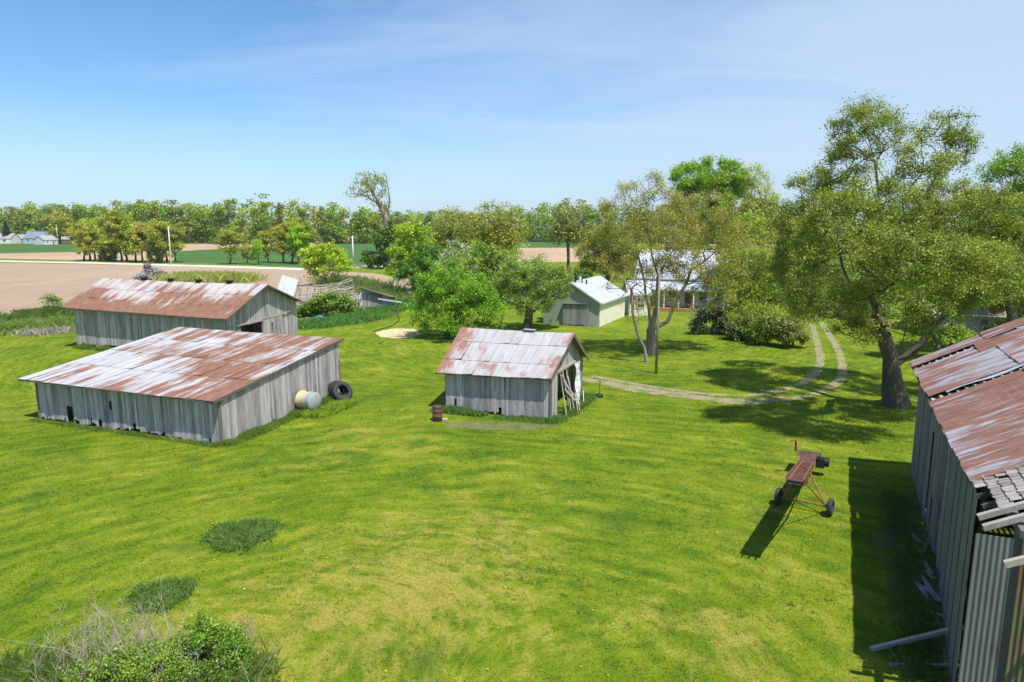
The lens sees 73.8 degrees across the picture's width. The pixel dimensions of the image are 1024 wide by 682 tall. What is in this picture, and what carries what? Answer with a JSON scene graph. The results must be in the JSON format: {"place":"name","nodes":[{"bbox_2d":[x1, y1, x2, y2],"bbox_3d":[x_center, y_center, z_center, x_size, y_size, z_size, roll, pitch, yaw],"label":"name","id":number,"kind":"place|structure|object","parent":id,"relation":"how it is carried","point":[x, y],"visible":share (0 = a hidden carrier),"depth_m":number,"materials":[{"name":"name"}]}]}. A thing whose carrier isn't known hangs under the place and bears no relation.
{"place":"outdoors","nodes":[
{"label":"outdoors","id":0,"kind":"place"},
{"bbox_2d":[0,244,77,252],"bbox_3d":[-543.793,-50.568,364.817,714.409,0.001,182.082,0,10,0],"label":"wheat field","id":1,"kind":"structure","parent":0,"point":[17,248],"depth_m":331.44,"materials":[{"name":"plant"}]},
{"bbox_2d":[40,211,73,243],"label":"copse tree","id":2,"kind":"object","parent":1,"relation":"on","point":[63,229],"visible":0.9,"depth_m":412.14,"materials":[{"name":"green plant"}]},
{"bbox_2d":[33,235,57,244],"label":"garage","id":3,"kind":"structure","parent":0,"point":[45,240],"depth_m":398.75,"materials":[{"name":"white paint"}]},
{"bbox_2d":[0,251,176,259],"bbox_3d":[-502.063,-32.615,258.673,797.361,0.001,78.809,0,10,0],"label":"field","id":4,"kind":"structure","parent":0,"point":[62,255],"depth_m":245.71,"materials":[{"name":"soil"}]},
{"bbox_2d":[0,259,303,267],"bbox_3d":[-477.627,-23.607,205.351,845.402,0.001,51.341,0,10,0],"label":"verge","id":5,"kind":"structure","parent":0,"point":[145,262],"depth_m":205.60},
{"bbox_2d":[66,218,92,260],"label":"copse tree","id":6,"kind":"object","parent":5,"relation":"on","point":[76,227],"visible":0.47,"depth_m":213.56,"materials":[{"name":"green plant"}]},
{"bbox_2d":[71,223,101,260],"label":"copse tree","id":7,"kind":"object","parent":5,"relation":"on","point":[91,247],"visible":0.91,"depth_m":212.13,"materials":[{"name":"green plant"}]},
{"bbox_2d":[79,219,106,260],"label":"copse tree","id":8,"kind":"object","parent":5,"relation":"on","point":[92,222],"visible":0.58,"depth_m":214.28,"materials":[{"name":"green plant"}]},
{"bbox_2d":[96,239,119,260],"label":"bush","id":9,"kind":"object","parent":5,"relation":"on","point":[102,255],"visible":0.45,"depth_m":210.95,"materials":[{"name":"green plant"}]},
{"bbox_2d":[94,210,123,261],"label":"copse tree","id":10,"kind":"object","parent":5,"relation":"on","point":[102,219],"visible":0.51,"depth_m":207.58,"materials":[{"name":"green plant"}]},
{"bbox_2d":[104,208,140,261],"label":"copse tree","id":11,"kind":"object","parent":5,"relation":"on","point":[124,219],"visible":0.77,"depth_m":206.02,"materials":[{"name":"green plant"}]},
{"bbox_2d":[121,221,151,261],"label":"copse tree","id":12,"kind":"object","parent":5,"relation":"on","point":[137,248],"visible":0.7,"depth_m":202.99,"materials":[{"name":"green plant"}]},
{"bbox_2d":[142,241,163,262],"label":"bush","id":13,"kind":"object","parent":5,"relation":"on","point":[150,252],"visible":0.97,"depth_m":201.31,"materials":[{"name":"green plant"}]},
{"bbox_2d":[143,218,171,262],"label":"copse tree","id":14,"kind":"object","parent":5,"relation":"on","point":[158,235],"visible":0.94,"depth_m":200.33,"materials":[{"name":"green plant"}]},
{"bbox_2d":[162,221,185,261],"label":"copse tree","id":15,"kind":"object","parent":5,"relation":"on","point":[179,234],"visible":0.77,"depth_m":203.90,"materials":[{"name":"green plant"}]},
{"bbox_2d":[213,226,241,263],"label":"copse tree","id":16,"kind":"object","parent":5,"relation":"on","point":[230,234],"visible":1,"depth_m":194.66,"materials":[{"name":"green plant"}]},
{"bbox_2d":[0,260,396,269],"bbox_3d":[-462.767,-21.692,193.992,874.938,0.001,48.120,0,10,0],"label":"road","id":17,"kind":"structure","parent":0,"point":[285,268],"depth_m":190.05,"materials":[{"name":"asphalt"}]},
{"bbox_2d":[0,263,410,315],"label":"plowed field","id":18,"kind":"structure","parent":0,"point":[23,285],"depth_m":146.46,"materials":[{"name":"soil"}]},
{"bbox_2d":[130,260,170,280],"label":"brush pile","id":19,"kind":"object","parent":18,"relation":"on","point":[147,267],"visible":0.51,"depth_m":135.30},
{"bbox_2d":[148,269,269,283],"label":"weeds","id":20,"kind":"object","parent":18,"relation":"on","point":[214,277],"visible":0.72,"depth_m":132.67,"materials":[{"name":"green plant"}]},
{"bbox_2d":[297,240,359,284],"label":"yellow green tree","id":21,"kind":"object","parent":18,"relation":"on","point":[313,261],"visible":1,"depth_m":124.26,"materials":[{"name":"green plant"}]},
{"bbox_2d":[177,239,349,250],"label":"field","id":22,"kind":"structure","parent":0,"point":[200,246],"depth_m":362.78,"materials":[{"name":"soil"}]},
{"bbox_2d":[174,242,382,266],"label":"wheat field","id":23,"kind":"structure","parent":0,"point":[217,256],"depth_m":237.93,"materials":[{"name":"plant"}]},
{"bbox_2d":[249,239,263,264],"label":"copse tree","id":24,"kind":"object","parent":23,"relation":"on","point":[256,250],"visible":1,"depth_m":193.31,"materials":[{"name":"green plant"}]},
{"bbox_2d":[256,227,275,261],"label":"copse tree","id":25,"kind":"object","parent":23,"relation":"on","point":[264,234],"visible":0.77,"depth_m":203.92,"materials":[{"name":"green plant"}]},
{"bbox_2d":[268,224,291,262],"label":"copse tree","id":26,"kind":"object","parent":23,"relation":"on","point":[282,250],"visible":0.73,"depth_m":200.68,"materials":[{"name":"green plant"}]},
{"bbox_2d":[273,217,300,262],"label":"copse tree","id":27,"kind":"object","parent":23,"relation":"on","point":[288,225],"visible":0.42,"depth_m":200.07,"materials":[{"name":"green plant"}]},
{"bbox_2d":[284,224,310,263],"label":"copse tree","id":28,"kind":"object","parent":23,"relation":"on","point":[295,237],"visible":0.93,"depth_m":195.17,"materials":[{"name":"green plant"}]},
{"bbox_2d":[299,220,319,258],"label":"copse tree","id":29,"kind":"object","parent":23,"relation":"on","point":[311,234],"visible":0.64,"depth_m":197.31,"materials":[{"name":"green plant"}]},
{"bbox_2d":[0,228,1023,681],"bbox_3d":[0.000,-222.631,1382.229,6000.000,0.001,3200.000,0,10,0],"label":"ground","id":30,"kind":"structure","parent":0,"point":[520,442],"depth_m":25.82,"materials":[{"name":"plant"}]},
{"bbox_2d":[0,305,73,320],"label":"weeds","id":31,"kind":"object","parent":30,"relation":"on","point":[41,312],"visible":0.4,"depth_m":78.66,"materials":[{"name":"green plant"}]},
{"bbox_2d":[0,315,75,335],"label":"weeds","id":32,"kind":"object","parent":30,"relation":"on","point":[11,325],"visible":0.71,"depth_m":71.97,"materials":[{"name":"green plant"}]},
{"bbox_2d":[1,324,75,337],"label":"dry stalks","id":33,"kind":"object","parent":30,"relation":"on","point":[43,331],"visible":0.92,"depth_m":69.58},
{"bbox_2d":[37,293,64,307],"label":"field sapling","id":34,"kind":"object","parent":30,"relation":"on","point":[53,298],"visible":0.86,"depth_m":81.40,"materials":[{"name":"green plant"}]},
{"bbox_2d":[73,343,116,350],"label":"weeds","id":35,"kind":"object","parent":30,"relation":"on","point":[88,346],"visible":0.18,"depth_m":61.09,"materials":[{"name":"green plant"}]},
{"bbox_2d":[28,418,221,447],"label":"weeds","id":36,"kind":"object","parent":30,"relation":"on","point":[207,443],"visible":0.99,"depth_m":36.37,"materials":[{"name":"green plant"}]},
{"bbox_2d":[58,634,196,681],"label":"foreground bush","id":37,"kind":"object","parent":30,"relation":"on","point":[141,673],"visible":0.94,"depth_m":16.09,"materials":[{"name":"green plant"}]},
{"bbox_2d":[0,584,282,681],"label":"dead stalks","id":38,"kind":"object","parent":30,"relation":"on","point":[113,639],"visible":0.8,"depth_m":16.55,"materials":[{"name":"plant"}]},
{"bbox_2d":[0,632,289,681],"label":"weeds","id":39,"kind":"object","parent":30,"relation":"on","point":[11,670],"visible":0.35,"depth_m":16.75,"materials":[{"name":"green plant"}]},
{"bbox_2d":[121,574,199,615],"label":"tall grass","id":40,"kind":"structure","parent":30,"relation":"on","point":[176,589],"depth_m":20.47,"materials":[{"name":"plant"}]},
{"bbox_2d":[18,327,343,442],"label":"shed","id":41,"kind":"structure","parent":30,"relation":"on","point":[220,385],"depth_m":38.66,"materials":[{"name":"metal"}]},
{"bbox_2d":[60,277,304,346],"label":"long barn","id":42,"kind":"structure","parent":30,"relation":"on","point":[114,312],"depth_m":60.55,"materials":[{"name":"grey metal"}]},
{"bbox_2d":[263,315,282,333],"bbox_3d":[-21.841,-0.865,62.471,0.044,2.631,3.134,2,10,13],"label":"door","id":43,"kind":"structure","parent":42,"relation":"in","point":[277,321],"depth_m":62.50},
{"bbox_2d":[0,193,392,244],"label":"woods","id":44,"kind":"object","parent":30,"relation":"on","point":[198,226],"visible":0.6,"depth_m":424.90,"materials":[{"name":"green plant"}]},
{"bbox_2d":[149,603,261,681],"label":"foreground bush","id":45,"kind":"object","parent":30,"relation":"on","point":[229,644],"visible":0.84,"depth_m":16.68,"materials":[{"name":"green plant"}]},
{"bbox_2d":[193,516,289,554],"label":"tall grass","id":46,"kind":"structure","parent":30,"relation":"on","point":[245,535],"depth_m":24.27,"materials":[{"name":"plant"}]},
{"bbox_2d":[213,392,341,447],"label":"weeds","id":47,"kind":"object","parent":30,"relation":"on","point":[255,431],"visible":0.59,"depth_m":36.90,"materials":[{"name":"green plant"}]},
{"bbox_2d":[295,390,321,409],"bbox_3d":[-12.046,3.606,40.364,1.290,1.434,1.070,6,11,30],"label":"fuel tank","id":48,"kind":"object","parent":30,"relation":"on","point":[307,399],"visible":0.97,"depth_m":39.99,"materials":[{"name":"metal"}]},
{"bbox_2d":[277,275,361,315],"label":"collapsed shed","id":49,"kind":"structure","parent":30,"relation":"on","point":[287,285],"depth_m":89.74,"materials":[{"name":"wood"}]},
{"bbox_2d":[296,291,364,317],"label":"bramble","id":50,"kind":"object","parent":30,"relation":"on","point":[333,301],"visible":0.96,"depth_m":82.23,"materials":[{"name":"green plant"}]},
{"bbox_2d":[298,393,366,418],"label":"weeds","id":51,"kind":"object","parent":30,"relation":"on","point":[331,407],"visible":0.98,"depth_m":40.67,"materials":[{"name":"green plant"}]},
{"bbox_2d":[331,381,352,399],"bbox_3d":[-10.751,3.220,43.091,1.379,1.364,1.015,-9,13,-43],"label":"tractor tyre","id":52,"kind":"object","parent":30,"relation":"on","point":[346,387],"visible":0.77,"depth_m":42.95,"materials":[{"name":"rubber"}]},
{"bbox_2d":[297,297,428,329],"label":"weeds","id":53,"kind":"object","parent":30,"relation":"on","point":[367,314],"visible":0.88,"depth_m":78.58,"materials":[{"name":"green plant"}]},
{"bbox_2d":[343,168,393,268],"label":"dead top tree","id":54,"kind":"object","parent":30,"relation":"on","point":[367,185],"visible":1,"depth_m":173.69,"materials":[{"name":"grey plant"}]},
{"bbox_2d":[355,287,397,307],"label":"leaning shed","id":55,"kind":"structure","parent":30,"relation":"on","point":[369,298],"depth_m":88.39,"materials":[{"name":"metal"}]},
{"bbox_2d":[365,218,400,268],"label":"ivy clump","id":56,"kind":"object","parent":30,"relation":"on","point":[380,260],"visible":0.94,"depth_m":173.03,"materials":[{"name":"green plant"}]},
{"bbox_2d":[376,328,420,337],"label":"sand patch","id":57,"kind":"object","parent":30,"relation":"on","point":[403,333],"visible":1,"depth_m":70.52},
{"bbox_2d":[381,217,437,289],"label":"lime tree","id":58,"kind":"object","parent":30,"relation":"on","point":[402,247],"visible":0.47,"depth_m":112.59,"materials":[{"name":"green plant"}]},
{"bbox_2d":[394,241,452,290],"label":"green tree","id":59,"kind":"object","parent":30,"relation":"on","point":[423,251],"visible":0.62,"depth_m":107.17,"materials":[{"name":"green plant"}]},
{"bbox_2d":[299,273,551,304],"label":"weeds","id":60,"kind":"object","parent":30,"relation":"on","point":[399,291],"visible":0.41,"depth_m":116.98,"materials":[{"name":"green plant"}]},
{"bbox_2d":[429,236,475,289],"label":"blossom tree","id":61,"kind":"object","parent":30,"relation":"on","point":[451,252],"visible":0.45,"depth_m":100.12,"materials":[{"name":"green plant"}]},
{"bbox_2d":[395,253,510,337],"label":"maple tree","id":62,"kind":"object","parent":30,"relation":"on","point":[461,297],"visible":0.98,"depth_m":66.52,"materials":[{"name":"green plant"}]},
{"bbox_2d":[424,206,484,253],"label":"brown green tree","id":63,"kind":"object","parent":30,"relation":"on","point":[440,239],"visible":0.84,"depth_m":134.12,"materials":[{"name":"green plant"}]},
{"bbox_2d":[429,405,490,417],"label":"weeds","id":64,"kind":"object","parent":30,"relation":"on","point":[460,410],"visible":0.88,"depth_m":40.21,"materials":[{"name":"green plant"}]},
{"bbox_2d":[441,214,528,256],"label":"woods","id":65,"kind":"object","parent":30,"relation":"on","point":[523,245],"visible":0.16,"depth_m":249.86,"materials":[{"name":"green plant"}]},
{"bbox_2d":[459,237,521,293],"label":"green tree","id":66,"kind":"object","parent":30,"relation":"on","point":[489,262],"visible":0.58,"depth_m":95.72,"materials":[{"name":"green plant"}]},
{"bbox_2d":[463,198,532,273],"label":"brown green tree","id":67,"kind":"object","parent":30,"relation":"on","point":[498,237],"visible":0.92,"depth_m":134.12,"materials":[{"name":"green plant"}]},
{"bbox_2d":[445,420,559,430],"bbox_3d":[-0.529,4.720,38.028,6.651,0.001,1.766,1,10,8],"label":"dirt patch","id":68,"kind":"object","parent":30,"relation":"on","point":[483,426],"visible":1,"depth_m":38.07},
{"bbox_2d":[435,327,588,417],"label":"shed","id":69,"kind":"structure","parent":30,"relation":"on","point":[481,368],"depth_m":40.55,"materials":[{"name":"wood"}]},
{"bbox_2d":[488,252,575,328],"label":"apple tree","id":70,"kind":"object","parent":30,"relation":"on","point":[548,285],"visible":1,"depth_m":71.93,"materials":[{"name":"green plant"}]},
{"bbox_2d":[489,392,598,424],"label":"weeds","id":71,"kind":"object","parent":30,"relation":"on","point":[572,412],"visible":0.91,"depth_m":39.59,"materials":[{"name":"green plant"}]},
{"bbox_2d":[524,268,595,292],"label":"garden bush","id":72,"kind":"object","parent":30,"relation":"on","point":[584,275],"visible":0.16,"depth_m":96.51,"materials":[{"name":"green plant"}]},
{"bbox_2d":[540,196,599,272],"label":"slender tree","id":73,"kind":"object","parent":30,"relation":"on","point":[555,231],"visible":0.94,"depth_m":121.37,"materials":[{"name":"green plant"}]},
{"bbox_2d":[570,218,643,280],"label":"olive tree","id":74,"kind":"object","parent":30,"relation":"on","point":[586,260],"visible":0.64,"depth_m":95.81,"materials":[{"name":"green plant"}]},
{"bbox_2d":[540,243,731,326],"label":"farmhouse","id":75,"kind":"object","parent":30,"relation":"on","point":[590,302],"visible":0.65,"depth_m":80.72,"materials":[{"name":"beige paint"}]},
{"bbox_2d":[563,304,587,325],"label":"board doors","id":76,"kind":"structure","parent":75,"relation":"in","point":[579,316],"depth_m":75.72,"materials":[{"name":"wood"}]},
{"bbox_2d":[616,261,656,362],"bbox_3d":[10.015,-2.454,55.049,3.506,8.528,3.283,3,10,19],"label":"young tree","id":77,"kind":"object","parent":30,"relation":"on","point":[632,299],"visible":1,"depth_m":54.91,"materials":[{"name":"green plant"}]},
{"bbox_2d":[655,271,660,373],"bbox_3d":[10.841,-1.315,50.735,0.190,7.672,0.200,0,10,0],"label":"utility pole","id":78,"kind":"object","parent":30,"relation":"on","point":[657,337],"visible":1,"depth_m":50.73,"materials":[{"name":"brown wood"}]},
{"bbox_2d":[590,168,758,353],"bbox_3d":[13.804,-6.726,58.677,14.427,15.813,10.252,-6,11,-31],"label":"walnut tree","id":79,"kind":"object","parent":30,"relation":"on","point":[682,238],"visible":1,"depth_m":57.56,"materials":[{"name":"green plant"}]},
{"bbox_2d":[364,195,1023,244],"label":"woods","id":80,"kind":"object","parent":30,"relation":"on","point":[544,219],"visible":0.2,"depth_m":460.11,"materials":[{"name":"green plant"}]},
{"bbox_2d":[687,303,729,333],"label":"lilac bush","id":81,"kind":"object","parent":30,"relation":"on","point":[704,314],"visible":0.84,"depth_m":69.61,"materials":[{"name":"green plant"}]},
{"bbox_2d":[665,154,756,256],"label":"dense tree","id":82,"kind":"object","parent":30,"relation":"on","point":[704,180],"visible":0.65,"depth_m":118.55,"materials":[{"name":"green plant"}]},
{"bbox_2d":[700,209,772,304],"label":"yard tree","id":83,"kind":"object","parent":30,"relation":"on","point":[754,223],"visible":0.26,"depth_m":85.59,"materials":[{"name":"green plant"}]},
{"bbox_2d":[721,313,759,340],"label":"shrub","id":84,"kind":"object","parent":30,"relation":"on","point":[733,327],"visible":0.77,"depth_m":65.86,"materials":[{"name":"green plant"}]},
{"bbox_2d":[733,160,784,272],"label":"pale tree","id":85,"kind":"object","parent":30,"relation":"on","point":[765,206],"visible":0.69,"depth_m":115.30,"materials":[{"name":"green plant"}]},
{"bbox_2d":[707,228,815,333],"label":"drooping tree","id":86,"kind":"object","parent":30,"relation":"on","point":[757,254],"visible":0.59,"depth_m":68.35,"materials":[{"name":"green plant"}]},
{"bbox_2d":[743,310,784,344],"bbox_3d":[23.669,-1.218,63.500,4.096,3.343,3.635,0,10,0],"label":"shrub","id":87,"kind":"object","parent":30,"relation":"on","point":[755,333],"visible":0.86,"depth_m":63.14,"materials":[{"name":"green plant"}]},
{"bbox_2d":[767,313,813,347],"bbox_3d":[25.492,-0.980,62.222,3.628,3.210,3.507,-6,11,-31],"label":"shrub","id":88,"kind":"object","parent":30,"relation":"on","point":[793,333],"visible":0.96,"depth_m":61.83,"materials":[{"name":"green plant"}]},
{"bbox_2d":[758,217,844,279],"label":"roadside tree","id":89,"kind":"object","parent":30,"relation":"on","point":[768,240],"visible":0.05,"depth_m":96.33,"materials":[{"name":"green plant"}]},
{"bbox_2d":[774,440,834,515],"bbox_3d":[11.325,5.076,26.329,2.150,3.218,11.245,5,11,29],"label":"hay elevator","id":90,"kind":"object","parent":30,"relation":"on","point":[799,472],"visible":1,"depth_m":26.86,"materials":[{"name":"metal"}]},
{"bbox_2d":[789,254,901,318],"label":"hedge tree","id":91,"kind":"object","parent":30,"relation":"on","point":[893,312],"visible":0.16,"depth_m":81.77,"materials":[{"name":"green plant"}]},
{"bbox_2d":[822,229,924,308],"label":"yard tree","id":92,"kind":"object","parent":30,"relation":"on","point":[893,289],"visible":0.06,"depth_m":88.81,"materials":[{"name":"green plant"}]},
{"bbox_2d":[754,88,1023,409],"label":"willow tree","id":93,"kind":"object","parent":30,"relation":"on","point":[979,262],"visible":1,"depth_m":37.18,"materials":[{"name":"green plant"}]},
{"bbox_2d":[869,490,961,681],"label":"dirt patch","id":94,"kind":"object","parent":30,"relation":"on","point":[937,580],"visible":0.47,"depth_m":22.32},
{"bbox_2d":[869,486,958,681],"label":"weeds","id":95,"kind":"object","parent":94,"relation":"on","point":[912,599],"visible":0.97,"depth_m":20.26,"materials":[{"name":"green plant"}]},
{"bbox_2d":[869,623,964,651],"bbox_3d":[10.651,7.736,17.825,2.522,0.796,0.100,0,10,0],"label":"fallen post","id":96,"kind":"object","parent":30,"relation":"on","point":[918,637],"visible":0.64,"depth_m":17.80,"materials":[{"name":"wood"}]},
{"bbox_2d":[895,271,976,352],"bbox_3d":[35.229,-2.543,56.243,6.835,8.366,5.668,-9,13,-41],"label":"scrub tree","id":97,"kind":"object","parent":30,"relation":"on","point":[937,342],"visible":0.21,"depth_m":55.95,"materials":[{"name":"green plant"}]},
{"bbox_2d":[924,286,987,347],"bbox_3d":[38.601,-2.508,59.455,5.620,7.254,11.208,8,12,39],"label":"scrub tree","id":98,"kind":"object","parent":30,"relation":"on","point":[943,338],"visible":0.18,"depth_m":56.33,"materials":[{"name":"green plant"}]},
{"bbox_2d":[923,300,1006,335],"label":"old hut","id":99,"kind":"object","parent":30,"relation":"on","point":[982,318],"visible":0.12,"depth_m":66.93,"materials":[{"name":"metal"}]},
{"bbox_2d":[910,317,1023,681],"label":"barn","id":100,"kind":"structure","parent":30,"relation":"on","point":[969,429],"depth_m":17.90,"materials":[{"name":"wood"}]},
{"bbox_2d":[965,207,1023,322],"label":"edge tree","id":101,"kind":"object","parent":30,"relation":"on","point":[1012,316],"visible":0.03,"depth_m":58.07,"materials":[{"name":"green plant"}]},
{"bbox_2d":[968,139,1023,234],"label":"edge tree","id":102,"kind":"object","parent":30,"relation":"on","point":[1014,162],"visible":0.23,"depth_m":65.60,"materials":[{"name":"green plant"}]},
{"bbox_2d":[983,283,1023,329],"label":"scrub tree","id":103,"kind":"object","parent":30,"relation":"on","point":[1021,315],"visible":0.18,"depth_m":63.10,"materials":[{"name":"green plant"}]},
{"bbox_2d":[0,0,1023,227],"label":"sky","id":104,"kind":"structure","parent":0,"point":[462,103],"materials":[{"name":"blue"}]},
{"bbox_2d":[514,236,597,247],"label":"wheat field","id":105,"kind":"structure","parent":0,"point":[536,244],"depth_m":401.47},
{"bbox_2d":[516,248,602,261],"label":"field","id":106,"kind":"structure","parent":0,"point":[557,254],"depth_m":262.56,"materials":[{"name":"soil"}]},
{"bbox_2d":[582,377,790,403],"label":"gravel path","id":107,"kind":"structure","parent":0,"point":[713,398],"depth_m":44.75,"materials":[{"name":"gravel"}]},
{"bbox_2d":[591,323,824,396],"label":"gravel track","id":108,"kind":"structure","parent":0,"point":[817,370],"depth_m":49.12,"materials":[{"name":"gravel"}]},
{"bbox_2d":[597,322,847,403],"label":"gravel track","id":109,"kind":"structure","parent":0,"point":[840,378],"depth_m":48.78,"materials":[{"name":"gravel"}]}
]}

